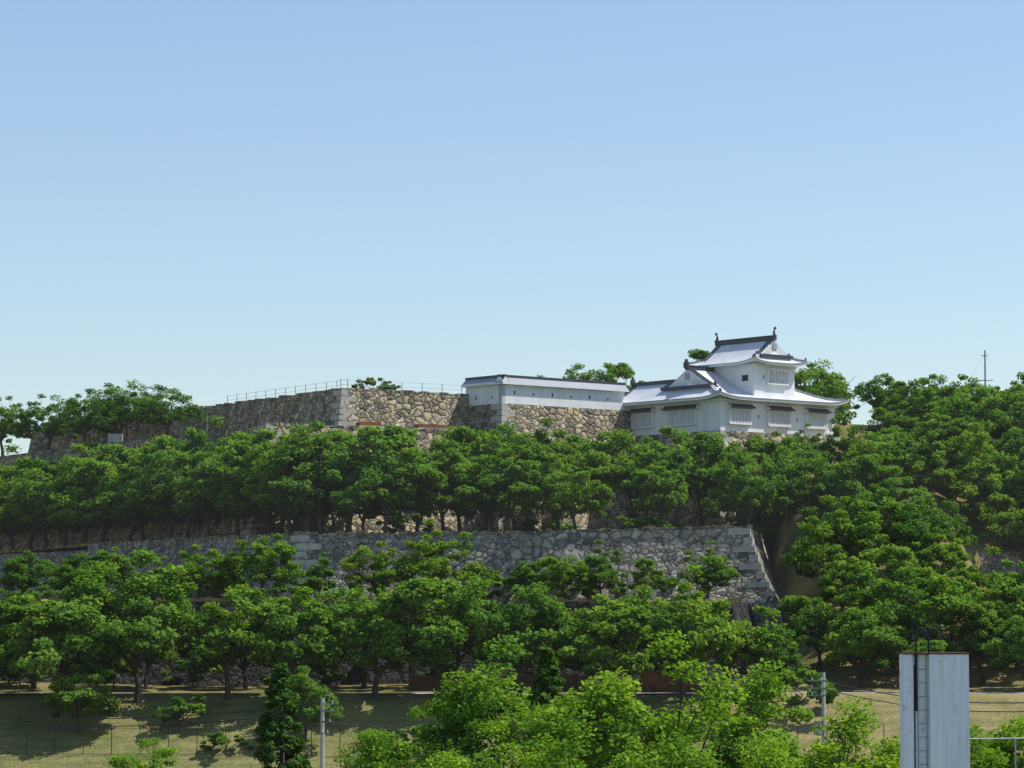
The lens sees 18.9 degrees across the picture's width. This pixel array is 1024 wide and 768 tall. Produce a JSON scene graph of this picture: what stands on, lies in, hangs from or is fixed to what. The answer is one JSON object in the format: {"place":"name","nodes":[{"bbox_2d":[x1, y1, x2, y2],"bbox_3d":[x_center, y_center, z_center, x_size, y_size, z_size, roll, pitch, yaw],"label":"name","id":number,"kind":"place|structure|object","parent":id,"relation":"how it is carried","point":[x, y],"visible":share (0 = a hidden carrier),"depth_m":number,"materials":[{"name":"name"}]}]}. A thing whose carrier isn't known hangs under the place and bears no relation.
{"place":"outdoors","nodes":[
{"label":"outdoors","id":0,"kind":"place"},
{"bbox_2d":[0,442,1023,767],"bbox_3d":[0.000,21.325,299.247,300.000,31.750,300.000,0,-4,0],"label":"hill terrain","id":1,"kind":"structure","parent":0,"point":[388,708],"depth_m":220.93,"materials":[{"name":"green plant"}]},
{"bbox_2d":[0,581,139,710],"bbox_3d":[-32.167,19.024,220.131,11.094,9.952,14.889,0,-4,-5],"label":"cherry tree","id":2,"kind":"object","parent":1,"relation":"on","point":[25,643],"visible":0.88,"depth_m":219.46,"materials":[{"name":"green plant"}]},
{"bbox_2d":[40,654,122,734],"bbox_3d":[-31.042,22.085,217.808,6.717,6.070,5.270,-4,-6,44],"label":"cherry tree","id":3,"kind":"object","parent":1,"relation":"on","point":[63,698],"visible":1,"depth_m":216.91,"materials":[{"name":"green plant"}]},
{"bbox_2d":[37,548,236,703],"bbox_3d":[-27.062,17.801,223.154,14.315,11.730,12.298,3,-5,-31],"label":"cherry tree","id":4,"kind":"object","parent":1,"relation":"on","point":[149,632],"visible":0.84,"depth_m":221.37,"materials":[{"name":"green plant"}]},
{"bbox_2d":[161,581,294,699],"bbox_3d":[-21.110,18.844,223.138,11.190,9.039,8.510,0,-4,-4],"label":"cherry tree","id":5,"kind":"object","parent":1,"relation":"on","point":[245,638],"visible":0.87,"depth_m":221.96,"materials":[{"name":"green plant"}]},
{"bbox_2d":[250,662,312,767],"bbox_3d":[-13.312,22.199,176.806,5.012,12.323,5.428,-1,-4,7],"label":"conifer tree","id":6,"kind":"object","parent":1,"relation":"on","point":[274,735],"visible":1,"depth_m":176.58,"materials":[{"name":"green plant"}]},
{"bbox_2d":[263,665,343,739],"bbox_3d":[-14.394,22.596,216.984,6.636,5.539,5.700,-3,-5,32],"label":"cherry tree","id":7,"kind":"object","parent":1,"relation":"on","point":[305,688],"visible":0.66,"depth_m":216.17,"materials":[{"name":"green plant"}]},
{"bbox_2d":[256,586,352,699],"bbox_3d":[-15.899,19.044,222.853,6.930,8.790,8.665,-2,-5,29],"label":"cherry tree","id":8,"kind":"object","parent":1,"relation":"on","point":[311,641],"visible":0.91,"depth_m":221.35,"materials":[{"name":"green plant"}]},
{"bbox_2d":[324,587,414,687],"bbox_3d":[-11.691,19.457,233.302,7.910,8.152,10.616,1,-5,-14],"label":"cherry tree","id":9,"kind":"object","parent":1,"relation":"on","point":[345,609],"visible":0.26,"depth_m":230.37,"materials":[{"name":"green plant"}]},
{"bbox_2d":[305,585,437,698],"bbox_3d":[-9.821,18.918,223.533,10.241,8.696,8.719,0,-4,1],"label":"cherry tree","id":10,"kind":"object","parent":1,"relation":"on","point":[370,624],"visible":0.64,"depth_m":221.84,"materials":[{"name":"green plant"}]},
{"bbox_2d":[367,576,504,697],"bbox_3d":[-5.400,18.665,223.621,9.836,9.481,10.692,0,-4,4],"label":"cherry tree","id":11,"kind":"object","parent":1,"relation":"on","point":[454,634],"visible":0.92,"depth_m":220.60,"materials":[{"name":"green plant"}]},
{"bbox_2d":[0,388,1023,685],"bbox_3d":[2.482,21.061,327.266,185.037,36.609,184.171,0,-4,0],"label":"castle stone walls","id":12,"kind":"structure","parent":1,"relation":"on","point":[744,548],"depth_m":283.35,"materials":[{"name":"grey stone"}]},
{"bbox_2d":[0,550,54,596],"bbox_3d":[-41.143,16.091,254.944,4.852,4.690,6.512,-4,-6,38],"label":"cherry tree","id":13,"kind":"object","parent":12,"relation":"on","point":[23,578],"visible":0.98,"depth_m":254.86,"materials":[{"name":"green plant"}]},
{"bbox_2d":[2,468,81,551],"bbox_3d":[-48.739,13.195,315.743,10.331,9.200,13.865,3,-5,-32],"label":"cherry tree","id":14,"kind":"object","parent":12,"relation":"on","point":[16,524],"visible":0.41,"depth_m":312.99,"materials":[{"name":"green plant"}]},
{"bbox_2d":[14,394,80,450],"bbox_3d":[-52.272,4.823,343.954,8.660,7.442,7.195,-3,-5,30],"label":"tall tree","id":15,"kind":"object","parent":12,"relation":"on","point":[24,415],"visible":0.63,"depth_m":342.83,"materials":[{"name":"green plant"}]},
{"bbox_2d":[1,467,100,550],"bbox_3d":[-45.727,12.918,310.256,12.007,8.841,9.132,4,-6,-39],"label":"cherry tree","id":16,"kind":"object","parent":12,"relation":"on","point":[19,501],"visible":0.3,"depth_m":308.76,"materials":[{"name":"green plant"}]},
{"bbox_2d":[31,443,116,549],"bbox_3d":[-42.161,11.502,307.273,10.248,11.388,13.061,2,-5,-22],"label":"cherry tree","id":17,"kind":"object","parent":12,"relation":"on","point":[58,511],"visible":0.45,"depth_m":306.70,"materials":[{"name":"green plant"}]},
{"bbox_2d":[40,391,120,444],"bbox_3d":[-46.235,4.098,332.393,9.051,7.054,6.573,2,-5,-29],"label":"tall tree","id":18,"kind":"object","parent":12,"relation":"on","point":[61,420],"visible":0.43,"depth_m":331.87,"materials":[{"name":"green plant"}]},
{"bbox_2d":[50,551,121,589],"bbox_3d":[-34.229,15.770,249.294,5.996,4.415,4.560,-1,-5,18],"label":"cherry tree","id":19,"kind":"object","parent":12,"relation":"on","point":[71,565],"visible":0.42,"depth_m":249.02,"materials":[{"name":"green plant"}]},
{"bbox_2d":[62,458,143,542],"bbox_3d":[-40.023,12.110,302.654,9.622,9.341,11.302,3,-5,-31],"label":"cherry tree","id":20,"kind":"object","parent":12,"relation":"on","point":[81,513],"visible":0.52,"depth_m":299.91,"materials":[{"name":"green plant"}]},
{"bbox_2d":[73,379,171,440],"bbox_3d":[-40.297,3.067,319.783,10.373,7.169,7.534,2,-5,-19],"label":"tall tree","id":21,"kind":"object","parent":12,"relation":"on","point":[126,417],"visible":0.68,"depth_m":319.22,"materials":[{"name":"green plant"}]},
{"bbox_2d":[87,445,184,542],"bbox_3d":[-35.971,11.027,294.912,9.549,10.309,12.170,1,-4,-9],"label":"cherry tree","id":22,"kind":"object","parent":12,"relation":"on","point":[103,502],"visible":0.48,"depth_m":293.43,"materials":[{"name":"green plant"}]},
{"bbox_2d":[112,436,204,538],"bbox_3d":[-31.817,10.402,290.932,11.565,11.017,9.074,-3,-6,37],"label":"cherry tree","id":23,"kind":"object","parent":12,"relation":"on","point":[124,506],"visible":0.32,"depth_m":289.92,"materials":[{"name":"green plant"}]},
{"bbox_2d":[130,384,204,435],"bbox_3d":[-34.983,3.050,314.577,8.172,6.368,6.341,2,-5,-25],"label":"tall tree","id":24,"kind":"object","parent":12,"relation":"on","point":[177,413],"visible":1,"depth_m":314.20,"materials":[{"name":"green plant"}]},
{"bbox_2d":[125,449,222,538],"bbox_3d":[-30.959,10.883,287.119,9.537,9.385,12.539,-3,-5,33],"label":"cherry tree","id":25,"kind":"object","parent":12,"relation":"on","point":[149,488],"visible":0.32,"depth_m":285.93,"materials":[{"name":"green plant"}]},
{"bbox_2d":[172,544,232,598],"bbox_3d":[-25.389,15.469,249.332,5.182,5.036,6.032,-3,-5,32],"label":"cherry tree","id":26,"kind":"object","parent":12,"relation":"on","point":[200,578],"visible":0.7,"depth_m":249.21,"materials":[{"name":"green plant"}]},
{"bbox_2d":[150,453,261,536],"bbox_3d":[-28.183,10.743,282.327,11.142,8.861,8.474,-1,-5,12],"label":"cherry tree","id":27,"kind":"object","parent":12,"relation":"on","point":[182,484],"visible":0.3,"depth_m":281.26,"materials":[{"name":"green plant"}]},
{"bbox_2d":[194,433,258,535],"bbox_3d":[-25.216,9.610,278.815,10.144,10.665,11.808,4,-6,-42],"label":"cherry tree","id":28,"kind":"object","parent":12,"relation":"on","point":[220,469],"visible":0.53,"depth_m":275.07,"materials":[{"name":"green plant"}]},
{"bbox_2d":[214,533,305,600],"bbox_3d":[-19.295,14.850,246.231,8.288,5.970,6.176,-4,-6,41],"label":"cherry tree","id":29,"kind":"object","parent":12,"relation":"on","point":[263,556],"visible":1,"depth_m":246.02,"materials":[{"name":"green plant"}]},
{"bbox_2d":[224,445,305,534],"bbox_3d":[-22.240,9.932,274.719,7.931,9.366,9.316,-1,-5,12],"label":"cherry tree","id":30,"kind":"object","parent":12,"relation":"on","point":[263,507],"visible":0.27,"depth_m":273.80,"materials":[{"name":"green plant"}]},
{"bbox_2d":[239,438,330,532],"bbox_3d":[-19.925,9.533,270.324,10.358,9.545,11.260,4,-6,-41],"label":"cherry tree","id":31,"kind":"object","parent":12,"relation":"on","point":[263,490],"visible":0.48,"depth_m":267.31,"materials":[{"name":"green plant"}]},
{"bbox_2d":[257,420,351,531],"bbox_3d":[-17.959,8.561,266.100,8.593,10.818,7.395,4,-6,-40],"label":"cherry tree","id":32,"kind":"object","parent":12,"relation":"on","point":[289,485],"visible":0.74,"depth_m":264.73,"materials":[{"name":"green plant"}]},
{"bbox_2d":[280,450,360,534],"bbox_3d":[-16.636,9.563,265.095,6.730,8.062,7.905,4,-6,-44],"label":"cherry tree","id":33,"kind":"object","parent":12,"relation":"on","point":[333,477],"visible":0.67,"depth_m":264.14,"materials":[{"name":"green plant"}]},
{"bbox_2d":[273,422,438,532],"bbox_3d":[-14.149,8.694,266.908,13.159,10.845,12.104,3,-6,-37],"label":"cherry tree","id":34,"kind":"object","parent":12,"relation":"on","point":[396,438],"visible":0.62,"depth_m":265.60,"materials":[{"name":"green plant"}]},
{"bbox_2d":[340,540,404,596],"bbox_3d":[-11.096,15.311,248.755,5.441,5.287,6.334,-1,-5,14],"label":"cherry tree","id":35,"kind":"object","parent":12,"relation":"on","point":[384,576],"visible":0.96,"depth_m":247.67,"materials":[{"name":"green plant"}]},
{"bbox_2d":[329,440,448,533],"bbox_3d":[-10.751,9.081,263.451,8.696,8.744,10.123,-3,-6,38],"label":"cherry tree","id":36,"kind":"object","parent":12,"relation":"on","point":[371,492],"visible":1,"depth_m":262.92,"materials":[{"name":"green plant"}]},
{"bbox_2d":[369,428,476,531],"bbox_3d":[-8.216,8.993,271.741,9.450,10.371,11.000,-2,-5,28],"label":"cherry tree","id":37,"kind":"object","parent":12,"relation":"on","point":[437,446],"visible":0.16,"depth_m":272.11,"materials":[{"name":"green plant"}]},
{"bbox_2d":[395,519,481,581],"bbox_3d":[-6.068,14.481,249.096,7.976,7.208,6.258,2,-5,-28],"label":"cherry tree","id":38,"kind":"object","parent":12,"relation":"on","point":[433,564],"visible":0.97,"depth_m":247.77,"materials":[{"name":"green plant"}]},
{"bbox_2d":[406,439,484,530],"bbox_3d":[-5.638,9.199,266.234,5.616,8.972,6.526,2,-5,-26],"label":"cherry tree","id":39,"kind":"object","parent":12,"relation":"on","point":[470,496],"visible":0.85,"depth_m":266.11,"materials":[{"name":"green plant"}]},
{"bbox_2d":[435,421,544,531],"bbox_3d":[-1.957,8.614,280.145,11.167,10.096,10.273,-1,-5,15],"label":"cherry tree","id":40,"kind":"object","parent":12,"relation":"on","point":[463,435],"visible":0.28,"depth_m":278.81,"materials":[{"name":"green plant"}]},
{"bbox_2d":[453,453,535,531],"bbox_3d":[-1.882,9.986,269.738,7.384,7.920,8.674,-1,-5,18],"label":"cherry tree","id":41,"kind":"object","parent":12,"relation":"on","point":[484,459],"visible":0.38,"depth_m":269.43,"materials":[{"name":"green plant"}]},
{"bbox_2d":[475,435,545,530],"bbox_3d":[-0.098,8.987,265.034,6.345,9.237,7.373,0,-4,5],"label":"cherry tree","id":42,"kind":"object","parent":12,"relation":"on","point":[523,493],"visible":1,"depth_m":265.16,"materials":[{"name":"green plant"}]},
{"bbox_2d":[526,417,582,519],"bbox_3d":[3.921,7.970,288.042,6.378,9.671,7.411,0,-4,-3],"label":"cherry tree","id":43,"kind":"object","parent":12,"relation":"on","point":[540,436],"visible":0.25,"depth_m":286.96,"materials":[{"name":"green plant"}]},
{"bbox_2d":[535,555,589,597],"bbox_3d":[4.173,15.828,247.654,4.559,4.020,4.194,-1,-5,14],"label":"cherry tree","id":44,"kind":"object","parent":12,"relation":"on","point":[563,574],"visible":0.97,"depth_m":247.00,"materials":[{"name":"green plant"}]},
{"bbox_2d":[541,461,614,529],"bbox_3d":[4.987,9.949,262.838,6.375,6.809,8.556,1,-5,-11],"label":"cherry tree","id":45,"kind":"object","parent":12,"relation":"on","point":[562,497],"visible":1,"depth_m":260.35,"materials":[{"name":"green plant"}]},
{"bbox_2d":[563,362,634,392],"bbox_3d":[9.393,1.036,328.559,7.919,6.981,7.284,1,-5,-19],"label":"cherry tree","id":46,"kind":"object","parent":12,"relation":"on","point":[622,370],"visible":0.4,"depth_m":328.09,"materials":[{"name":"green plant"}]},
{"bbox_2d":[572,539,629,596],"bbox_3d":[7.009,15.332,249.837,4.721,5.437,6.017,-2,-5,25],"label":"cherry tree","id":47,"kind":"object","parent":12,"relation":"on","point":[604,572],"visible":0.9,"depth_m":248.38,"materials":[{"name":"green plant"}]},
{"bbox_2d":[562,426,707,528],"bbox_3d":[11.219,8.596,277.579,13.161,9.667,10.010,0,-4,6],"label":"cherry tree","id":48,"kind":"object","parent":12,"relation":"on","point":[614,475],"visible":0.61,"depth_m":276.50,"materials":[{"name":"green plant"}]},
{"bbox_2d":[461,327,848,435],"bbox_3d":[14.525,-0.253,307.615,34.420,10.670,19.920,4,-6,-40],"label":"japanese castle","id":49,"kind":"structure","parent":12,"relation":"on","point":[744,384],"depth_m":305.86,"materials":[{"name":"paint"}]},
{"bbox_2d":[620,441,691,519],"bbox_3d":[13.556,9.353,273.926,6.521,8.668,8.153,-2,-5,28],"label":"cherry tree","id":50,"kind":"object","parent":12,"relation":"on","point":[677,459],"visible":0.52,"depth_m":272.40,"materials":[{"name":"green plant"}]},
{"bbox_2d":[629,460,688,526],"bbox_3d":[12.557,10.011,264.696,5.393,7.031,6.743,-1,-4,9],"label":"cherry tree","id":51,"kind":"object","parent":12,"relation":"on","point":[674,496],"visible":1,"depth_m":264.06,"materials":[{"name":"green plant"}]},
{"bbox_2d":[672,432,740,526],"bbox_3d":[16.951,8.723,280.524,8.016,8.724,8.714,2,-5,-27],"label":"cherry tree","id":52,"kind":"object","parent":12,"relation":"on","point":[708,443],"visible":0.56,"depth_m":278.10,"materials":[{"name":"green plant"}]},
{"bbox_2d":[676,540,740,598],"bbox_3d":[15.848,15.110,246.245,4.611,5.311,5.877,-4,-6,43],"label":"cherry tree","id":53,"kind":"object","parent":12,"relation":"on","point":[717,574],"visible":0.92,"depth_m":245.79,"materials":[{"name":"green plant"}]},
{"bbox_2d":[700,451,797,525],"bbox_3d":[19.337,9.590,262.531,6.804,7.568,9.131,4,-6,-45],"label":"cherry tree","id":54,"kind":"object","parent":12,"relation":"on","point":[747,477],"visible":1,"depth_m":261.35,"materials":[{"name":"green plant"}]},
{"bbox_2d":[801,359,857,425],"bbox_3d":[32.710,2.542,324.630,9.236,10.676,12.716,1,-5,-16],"label":"tall tree","id":55,"kind":"object","parent":12,"relation":"on","point":[835,389],"visible":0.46,"depth_m":322.86,"materials":[{"name":"green plant"}]},
{"bbox_2d":[851,373,907,412],"bbox_3d":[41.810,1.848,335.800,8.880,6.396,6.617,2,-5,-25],"label":"cherry tree","id":56,"kind":"object","parent":12,"relation":"on","point":[878,392],"visible":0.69,"depth_m":334.44,"materials":[{"name":"green plant"}]},
{"bbox_2d":[444,579,589,702],"bbox_3d":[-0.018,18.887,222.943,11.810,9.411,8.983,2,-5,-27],"label":"cherry tree","id":57,"kind":"object","parent":1,"relation":"on","point":[548,610],"visible":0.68,"depth_m":222.01,"materials":[{"name":"green plant"}]},
{"bbox_2d":[510,646,566,767],"bbox_3d":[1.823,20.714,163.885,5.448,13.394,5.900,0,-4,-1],"label":"conifer tree","id":58,"kind":"object","parent":1,"relation":"on","point":[545,692],"visible":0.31,"depth_m":163.94,"materials":[{"name":"green plant"}]},
{"bbox_2d":[556,593,654,677],"bbox_3d":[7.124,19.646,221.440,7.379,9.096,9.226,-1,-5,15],"label":"cherry tree","id":59,"kind":"object","parent":1,"relation":"on","point":[624,623],"visible":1,"depth_m":219.45,"materials":[{"name":"green plant"}]},
{"bbox_2d":[587,593,708,670],"bbox_3d":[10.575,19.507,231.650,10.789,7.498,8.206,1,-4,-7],"label":"cherry tree","id":60,"kind":"object","parent":1,"relation":"on","point":[657,617],"visible":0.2,"depth_m":230.54,"materials":[{"name":"green plant"}]},
{"bbox_2d":[621,564,744,700],"bbox_3d":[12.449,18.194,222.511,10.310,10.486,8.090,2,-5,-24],"label":"cherry tree","id":61,"kind":"object","parent":1,"relation":"on","point":[714,640],"visible":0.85,"depth_m":221.75,"materials":[{"name":"green plant"}]},
{"bbox_2d":[671,605,798,689],"bbox_3d":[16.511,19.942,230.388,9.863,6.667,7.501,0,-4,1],"label":"cherry tree","id":62,"kind":"object","parent":1,"relation":"on","point":[752,640],"visible":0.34,"depth_m":229.11,"materials":[{"name":"green plant"}]},
{"bbox_2d":[737,628,810,676],"bbox_3d":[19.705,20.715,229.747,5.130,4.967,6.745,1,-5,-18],"label":"cherry tree","id":63,"kind":"object","parent":1,"relation":"on","point":[792,658],"visible":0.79,"depth_m":228.82,"materials":[{"name":"green plant"}]},
{"bbox_2d":[748,436,820,523],"bbox_3d":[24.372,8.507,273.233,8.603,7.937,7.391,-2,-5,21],"label":"cherry tree","id":64,"kind":"object","parent":1,"relation":"on","point":[785,456],"visible":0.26,"depth_m":272.72,"materials":[{"name":"green plant"}]},
{"bbox_2d":[762,668,838,705],"bbox_3d":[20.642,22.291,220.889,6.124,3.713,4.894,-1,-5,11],"label":"tree","id":65,"kind":"object","parent":1,"relation":"on","point":[794,681],"visible":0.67,"depth_m":220.07,"materials":[{"name":"green plant"}]},
{"bbox_2d":[757,450,854,534],"bbox_3d":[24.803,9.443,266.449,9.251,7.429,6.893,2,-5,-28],"label":"cherry tree","id":66,"kind":"object","parent":1,"relation":"on","point":[790,471],"visible":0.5,"depth_m":265.43,"materials":[{"name":"green plant"}]},
{"bbox_2d":[777,593,861,670],"bbox_3d":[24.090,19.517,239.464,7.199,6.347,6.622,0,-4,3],"label":"cherry tree","id":67,"kind":"object","parent":1,"relation":"on","point":[795,607],"visible":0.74,"depth_m":238.27,"materials":[{"name":"green plant"}]},
{"bbox_2d":[780,494,896,588],"bbox_3d":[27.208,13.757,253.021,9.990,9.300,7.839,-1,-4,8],"label":"cherry tree","id":68,"kind":"object","parent":1,"relation":"on","point":[807,552],"visible":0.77,"depth_m":251.76,"materials":[{"name":"green plant"}]},
{"bbox_2d":[789,454,889,520],"bbox_3d":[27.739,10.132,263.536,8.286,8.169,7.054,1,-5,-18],"label":"cherry tree","id":69,"kind":"object","parent":1,"relation":"on","point":[823,482],"visible":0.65,"depth_m":262.46,"materials":[{"name":"green plant"}]},
{"bbox_2d":[816,553,872,609],"bbox_3d":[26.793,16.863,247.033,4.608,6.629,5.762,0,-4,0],"label":"cherry tree","id":70,"kind":"object","parent":1,"relation":"on","point":[830,584],"visible":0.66,"depth_m":246.31,"materials":[{"name":"green plant"}]},
{"bbox_2d":[812,439,906,502],"bbox_3d":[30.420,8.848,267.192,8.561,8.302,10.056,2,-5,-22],"label":"cherry tree","id":71,"kind":"object","parent":1,"relation":"on","point":[875,449],"visible":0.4,"depth_m":266.58,"materials":[{"name":"green plant"}]},
{"bbox_2d":[818,606,907,687],"bbox_3d":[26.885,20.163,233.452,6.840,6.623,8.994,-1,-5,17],"label":"cherry tree","id":72,"kind":"object","parent":1,"relation":"on","point":[876,640],"visible":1,"depth_m":231.07,"materials":[{"name":"green plant"}]},
{"bbox_2d":[816,487,935,580],"bbox_3d":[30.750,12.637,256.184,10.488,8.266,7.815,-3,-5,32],"label":"cherry tree","id":73,"kind":"object","parent":1,"relation":"on","point":[892,507],"visible":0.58,"depth_m":255.78,"materials":[{"name":"green plant"}]},
{"bbox_2d":[842,431,912,495],"bbox_3d":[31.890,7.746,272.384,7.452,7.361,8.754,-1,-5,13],"label":"cherry tree","id":74,"kind":"object","parent":1,"relation":"on","point":[895,437],"visible":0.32,"depth_m":272.36,"materials":[{"name":"green plant"}]},
{"bbox_2d":[839,550,922,662],"bbox_3d":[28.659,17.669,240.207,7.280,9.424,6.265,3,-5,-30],"label":"cherry tree","id":75,"kind":"object","parent":1,"relation":"on","point":[865,575],"visible":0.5,"depth_m":239.35,"materials":[{"name":"green plant"}]},
{"bbox_2d":[871,543,935,609],"bbox_3d":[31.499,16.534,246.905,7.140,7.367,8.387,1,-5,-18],"label":"cherry tree","id":76,"kind":"object","parent":1,"relation":"on","point":[905,555],"visible":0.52,"depth_m":245.19,"materials":[{"name":"green plant"}]},
{"bbox_2d":[868,465,951,530],"bbox_3d":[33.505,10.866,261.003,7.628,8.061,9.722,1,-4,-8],"label":"cherry tree","id":77,"kind":"object","parent":1,"relation":"on","point":[916,496],"visible":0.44,"depth_m":260.40,"materials":[{"name":"green plant"}]},
{"bbox_2d":[886,377,935,433],"bbox_3d":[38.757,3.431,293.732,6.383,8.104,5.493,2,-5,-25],"label":"cherry tree","id":78,"kind":"object","parent":1,"relation":"on","point":[915,411],"visible":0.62,"depth_m":292.92,"materials":[{"name":"green plant"}]},
{"bbox_2d":[882,373,947,427],"bbox_3d":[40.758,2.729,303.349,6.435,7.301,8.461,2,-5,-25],"label":"cherry tree","id":79,"kind":"object","parent":1,"relation":"on","point":[891,404],"visible":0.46,"depth_m":303.97,"materials":[{"name":"green plant"}]},
{"bbox_2d":[836,565,996,658],"bbox_3d":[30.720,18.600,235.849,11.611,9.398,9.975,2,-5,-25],"label":"cherry tree","id":80,"kind":"object","parent":1,"relation":"on","point":[946,603],"visible":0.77,"depth_m":234.92,"materials":[{"name":"green plant"}]},
{"bbox_2d":[880,500,977,565],"bbox_3d":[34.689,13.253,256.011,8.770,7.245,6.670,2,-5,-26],"label":"cherry tree","id":81,"kind":"object","parent":1,"relation":"on","point":[906,524],"visible":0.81,"depth_m":254.83,"materials":[{"name":"green plant"}]},
{"bbox_2d":[903,431,956,496],"bbox_3d":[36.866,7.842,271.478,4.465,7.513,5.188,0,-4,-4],"label":"cherry tree","id":82,"kind":"object","parent":1,"relation":"on","point":[916,465],"visible":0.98,"depth_m":271.49,"materials":[{"name":"green plant"}]},
{"bbox_2d":[895,534,973,581],"bbox_3d":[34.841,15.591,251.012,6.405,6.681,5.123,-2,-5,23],"label":"cherry tree","id":83,"kind":"object","parent":1,"relation":"on","point":[945,554],"visible":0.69,"depth_m":249.86,"materials":[{"name":"green plant"}]},
{"bbox_2d":[907,412,969,459],"bbox_3d":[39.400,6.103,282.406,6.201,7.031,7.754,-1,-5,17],"label":"cherry tree","id":84,"kind":"object","parent":1,"relation":"on","point":[921,431],"visible":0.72,"depth_m":280.87,"materials":[{"name":"green plant"}]},
{"bbox_2d":[913,386,1023,471],"bbox_3d":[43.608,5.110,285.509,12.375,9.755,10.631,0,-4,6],"label":"cherry tree","id":85,"kind":"object","parent":1,"relation":"on","point":[986,410],"visible":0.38,"depth_m":284.52,"materials":[{"name":"green plant"}]},
{"bbox_2d":[929,420,1023,520],"bbox_3d":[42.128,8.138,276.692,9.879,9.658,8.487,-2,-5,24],"label":"cherry tree","id":86,"kind":"object","parent":1,"relation":"on","point":[971,455],"visible":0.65,"depth_m":275.63,"materials":[{"name":"green plant"}]},
{"bbox_2d":[943,601,1019,684],"bbox_3d":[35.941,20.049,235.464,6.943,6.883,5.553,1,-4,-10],"label":"cherry tree","id":87,"kind":"object","parent":1,"relation":"on","point":[985,623],"visible":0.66,"depth_m":233.91,"materials":[{"name":"green plant"}]},
{"bbox_2d":[950,452,1017,538],"bbox_3d":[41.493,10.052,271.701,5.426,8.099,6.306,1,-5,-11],"label":"cherry tree","id":88,"kind":"object","parent":1,"relation":"on","point":[965,489],"visible":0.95,"depth_m":271.68,"materials":[{"name":"green plant"}]},
{"bbox_2d":[966,572,1023,670],"bbox_3d":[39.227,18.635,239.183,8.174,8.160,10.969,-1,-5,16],"label":"cherry tree","id":89,"kind":"object","parent":1,"relation":"on","point":[1004,595],"visible":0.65,"depth_m":236.72,"materials":[{"name":"green plant"}]},
{"bbox_2d":[977,502,1023,561],"bbox_3d":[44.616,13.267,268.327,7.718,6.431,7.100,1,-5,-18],"label":"cherry tree","id":90,"kind":"object","parent":1,"relation":"on","point":[1015,528],"visible":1,"depth_m":268.29,"materials":[{"name":"green plant"}]},
{"bbox_2d":[983,615,1023,679],"bbox_3d":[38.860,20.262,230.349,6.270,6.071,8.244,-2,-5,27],"label":"cherry tree","id":91,"kind":"object","parent":1,"relation":"on","point":[1009,654],"visible":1,"depth_m":228.66,"materials":[{"name":"green plant"}]},
{"bbox_2d":[0,0,1023,455],"label":"sky","id":92,"kind":"structure","parent":0,"point":[212,201],"materials":[{"name":"blue"}]},
{"label":"town ground","id":93,"kind":"structure","parent":0,"visible":0},
{"bbox_2d":[102,737,177,767],"bbox_3d":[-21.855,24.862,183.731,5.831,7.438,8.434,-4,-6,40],"label":"bush","id":94,"kind":"object","parent":93,"relation":"on","point":[119,761],"visible":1,"depth_m":182.92,"materials":[{"name":"green plant"}]},
{"bbox_2d":[341,705,512,767],"bbox_3d":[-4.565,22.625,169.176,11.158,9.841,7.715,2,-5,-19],"label":"tree","id":95,"kind":"object","parent":93,"relation":"on","point":[397,755],"visible":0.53,"depth_m":167.06,"materials":[{"name":"green plant"}]},
{"bbox_2d":[415,719,548,767],"bbox_3d":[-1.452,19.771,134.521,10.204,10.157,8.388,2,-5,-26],"label":"tree","id":96,"kind":"object","parent":93,"relation":"on","point":[451,762],"visible":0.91,"depth_m":133.66,"materials":[{"name":"green plant"}]},
{"bbox_2d":[408,634,596,767],"bbox_3d":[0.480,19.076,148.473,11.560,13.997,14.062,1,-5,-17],"label":"tree","id":97,"kind":"object","parent":93,"relation":"on","point":[483,703],"visible":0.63,"depth_m":148.79,"materials":[{"name":"green plant"}]},
{"bbox_2d":[0,350,1023,767],"bbox_3d":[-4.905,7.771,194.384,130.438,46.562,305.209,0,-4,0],"label":"street and hill furniture","id":98,"kind":"structure","parent":93,"relation":"on","point":[934,708],"depth_m":79.70,"materials":[{"name":"grey metal"}]},
{"bbox_2d":[514,713,665,767],"bbox_3d":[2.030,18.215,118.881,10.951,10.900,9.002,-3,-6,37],"label":"tree","id":99,"kind":"object","parent":93,"relation":"on","point":[621,763],"visible":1,"depth_m":120.27,"materials":[{"name":"green plant"}]},
{"bbox_2d":[516,629,800,767],"bbox_3d":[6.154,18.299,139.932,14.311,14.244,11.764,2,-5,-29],"label":"tree","id":100,"kind":"object","parent":93,"relation":"on","point":[605,737],"visible":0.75,"depth_m":137.60,"materials":[{"name":"green plant"}]},
{"bbox_2d":[652,729,722,767],"bbox_3d":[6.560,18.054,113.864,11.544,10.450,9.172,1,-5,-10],"label":"tree","id":101,"kind":"object","parent":93,"relation":"on","point":[674,762],"visible":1,"depth_m":114.52,"materials":[{"name":"green plant"}]},
{"bbox_2d":[648,658,879,767],"bbox_3d":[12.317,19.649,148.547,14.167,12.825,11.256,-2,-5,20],"label":"tree","id":102,"kind":"object","parent":93,"relation":"on","point":[730,753],"visible":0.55,"depth_m":147.61,"materials":[{"name":"green plant"}]},
{"bbox_2d":[736,695,899,767],"bbox_3d":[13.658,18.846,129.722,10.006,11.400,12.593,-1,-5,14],"label":"tree","id":103,"kind":"object","parent":93,"relation":"on","point":[829,751],"visible":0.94,"depth_m":129.32,"materials":[{"name":"green plant"}]},
{"bbox_2d":[970,715,1023,767],"bbox_3d":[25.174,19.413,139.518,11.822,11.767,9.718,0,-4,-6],"label":"tree","id":104,"kind":"object","parent":93,"relation":"on","point":[1005,745],"visible":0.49,"depth_m":137.70,"materials":[{"name":"green plant"}]},
{"bbox_2d":[970,729,1023,767],"bbox_3d":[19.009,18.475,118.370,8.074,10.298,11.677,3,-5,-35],"label":"bush","id":105,"kind":"object","parent":93,"relation":"on","point":[993,761],"visible":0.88,"depth_m":119.51,"materials":[{"name":"green plant"}]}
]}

